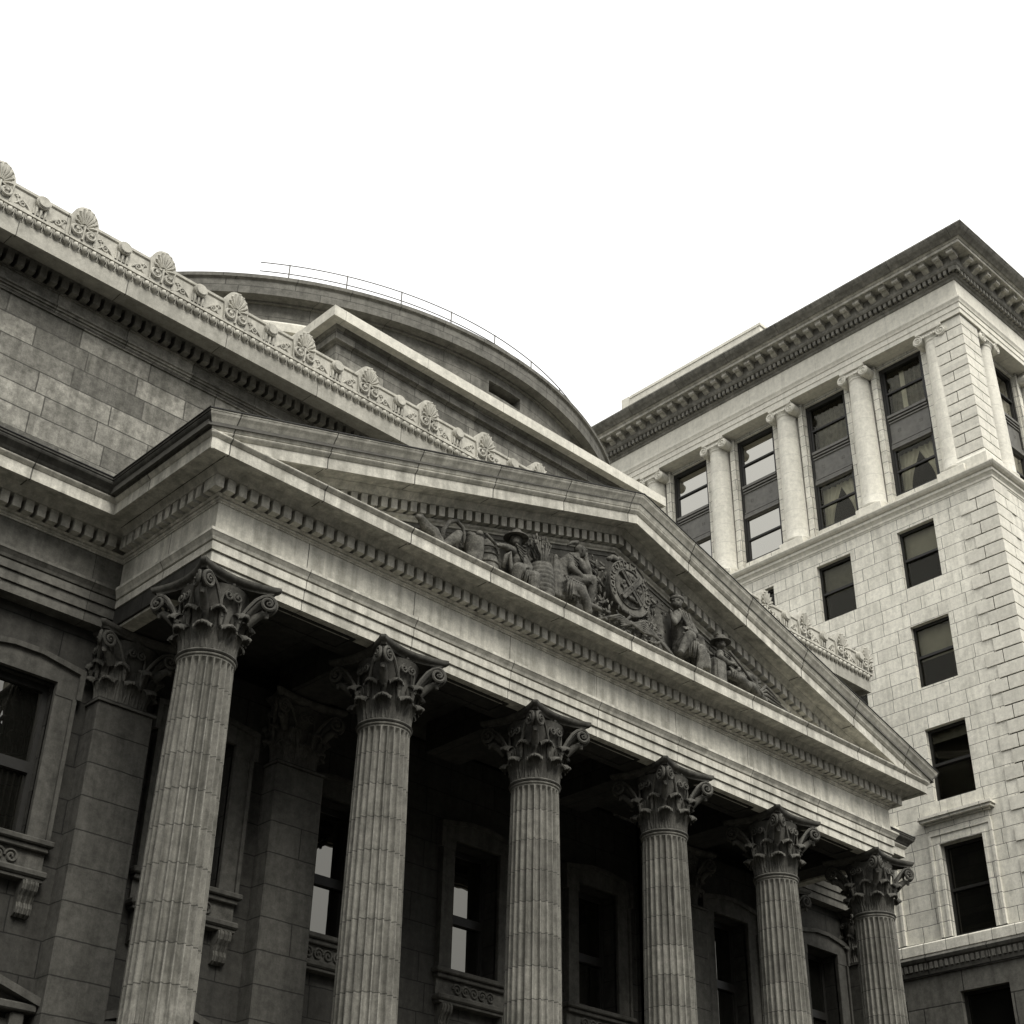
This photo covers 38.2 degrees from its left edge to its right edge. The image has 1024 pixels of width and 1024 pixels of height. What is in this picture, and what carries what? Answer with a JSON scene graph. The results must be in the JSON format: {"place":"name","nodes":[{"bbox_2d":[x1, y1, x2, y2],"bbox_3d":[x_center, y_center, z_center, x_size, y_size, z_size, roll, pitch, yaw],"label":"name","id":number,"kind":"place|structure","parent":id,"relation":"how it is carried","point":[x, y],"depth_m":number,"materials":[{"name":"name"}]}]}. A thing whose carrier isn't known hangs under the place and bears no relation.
{"place":"outdoors","nodes":[
{"label":"outdoors","id":0,"kind":"place"},
{"bbox_2d":[0,160,938,1023],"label":"bank building","id":1,"kind":"structure","parent":0,"point":[366,658],"depth_m":27.12,"materials":[{"name":"stone"}]},
{"bbox_2d":[0,974,40,1023],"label":"window","id":2,"kind":"structure","parent":1,"relation":"in","point":[17,1002],"depth_m":21.50,"materials":[{"name":"stone"}]},
{"bbox_2d":[0,635,86,919],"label":"window","id":3,"kind":"structure","parent":1,"relation":"in","point":[23,701],"depth_m":23.52,"materials":[{"name":"stone"}]},
{"bbox_2d":[104,1010,213,1023],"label":"window","id":4,"kind":"structure","parent":1,"relation":"in","point":[111,1016],"depth_m":22.55,"materials":[{"name":"stone"}]},
{"bbox_2d":[125,698,260,966],"bbox_3d":[-5.485,5.393,25.027,2.120,4.290,0.706,28,-41,-35],"label":"window","id":5,"kind":"structure","parent":1,"relation":"in","point":[222,898],"depth_m":25.06,"materials":[{"name":"stone"}]},
{"bbox_2d":[306,772,352,978],"bbox_3d":[-3.446,7.062,27.607,2.120,4.290,0.706,28,-41,-35],"label":"window","id":6,"kind":"structure","parent":1,"relation":"in","point":[333,824],"depth_m":28.08,"materials":[{"name":"glass"}]},
{"bbox_2d":[431,819,508,1023],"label":"window","id":7,"kind":"structure","parent":1,"relation":"in","point":[460,983],"depth_m":29.82,"materials":[{"name":"stone"}]},
{"bbox_2d":[562,862,636,1023],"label":"window","id":8,"kind":"structure","parent":1,"relation":"in","point":[583,1003],"depth_m":32.10,"materials":[{"name":"stone"}]},
{"bbox_2d":[698,893,762,1023],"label":"window","id":9,"kind":"structure","parent":1,"relation":"in","point":[720,946],"depth_m":33.94,"materials":[{"name":"stone"}]},
{"bbox_2d":[802,927,853,1023],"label":"window","id":10,"kind":"structure","parent":1,"relation":"in","point":[820,940],"depth_m":36.25,"materials":[{"name":"stone"}]},
{"bbox_2d":[0,0,1023,426],"label":"sky","id":11,"kind":"structure","parent":0,"point":[615,192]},
{"bbox_2d":[592,219,1023,1023],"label":"office building","id":12,"kind":"structure","parent":0,"point":[846,459],"depth_m":49.04,"materials":[{"name":"stone"}]},
{"bbox_2d":[674,460,711,556],"bbox_3d":[6.905,0.520,55.805,0.210,5.280,1.750,28,-41,-35],"label":"tall window","id":13,"kind":"structure","parent":12,"relation":"in","point":[690,485],"depth_m":56.38,"materials":[{"name":"glass"}]},
{"bbox_2d":[737,426,782,562],"bbox_3d":[9.090,-0.658,53.865,0.210,5.280,1.750,28,-41,-35],"label":"tall window","id":14,"kind":"structure","parent":12,"relation":"in","point":[763,535],"depth_m":53.85,"materials":[{"name":"glass"}]},
{"bbox_2d":[768,589,774,604],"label":"window","id":15,"kind":"structure","parent":12,"relation":"in","point":[771,592],"depth_m":50.85,"materials":[{"name":"black glass"}]},
{"bbox_2d":[805,390,858,530],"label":"tall window","id":16,"kind":"structure","parent":12,"relation":"in","point":[836,500],"depth_m":52.17,"materials":[{"name":"glass"}]},
{"bbox_2d":[819,556,856,620],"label":"window","id":17,"kind":"structure","parent":12,"relation":"in","point":[837,583],"depth_m":49.31,"materials":[{"name":"black glass"}]},
{"bbox_2d":[860,694,868,705],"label":"window","id":18,"kind":"structure","parent":12,"relation":"in","point":[864,697],"depth_m":47.35,"materials":[{"name":"black glass"}]},
{"bbox_2d":[879,351,939,495],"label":"tall window","id":19,"kind":"structure","parent":12,"relation":"in","point":[914,459],"depth_m":50.22,"materials":[{"name":"glass"}]},
{"bbox_2d":[900,520,941,588],"bbox_3d":[13.279,1.539,47.019,0.920,2.290,1.950,28,-41,-35],"label":"window","id":20,"kind":"structure","parent":12,"relation":"in","point":[921,560],"depth_m":47.36,"materials":[{"name":"black glass"}]},
{"bbox_2d":[913,616,957,687],"bbox_3d":[13.219,4.440,45.190,0.920,2.290,1.950,28,-41,-35],"label":"window","id":21,"kind":"structure","parent":12,"relation":"in","point":[936,660],"depth_m":45.49,"materials":[{"name":"black glass"}]},
{"bbox_2d":[928,719,975,800],"bbox_3d":[13.156,7.413,43.315,0.920,2.460,1.950,28,-41,-35],"label":"window","id":22,"kind":"structure","parent":12,"relation":"in","point":[949,744],"depth_m":43.84,"materials":[{"name":"black glass"}]},
{"bbox_2d":[944,836,996,935],"bbox_3d":[12.802,10.411,41.096,0.120,2.610,1.350,28,-41,-35],"label":"window","id":23,"kind":"structure","parent":12,"relation":"in","point":[971,896],"depth_m":41.16,"materials":[{"name":"black glass"}]},
{"bbox_2d":[964,984,1015,1023],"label":"window","id":24,"kind":"structure","parent":12,"relation":"in","point":[991,1005],"depth_m":39.43,"materials":[{"name":"black glass"}]},
{"bbox_2d":[994,366,1023,479],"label":"tall window","id":25,"kind":"structure","parent":12,"relation":"in","point":[1004,383],"depth_m":50.78,"materials":[{"name":"glass"}]}
]}

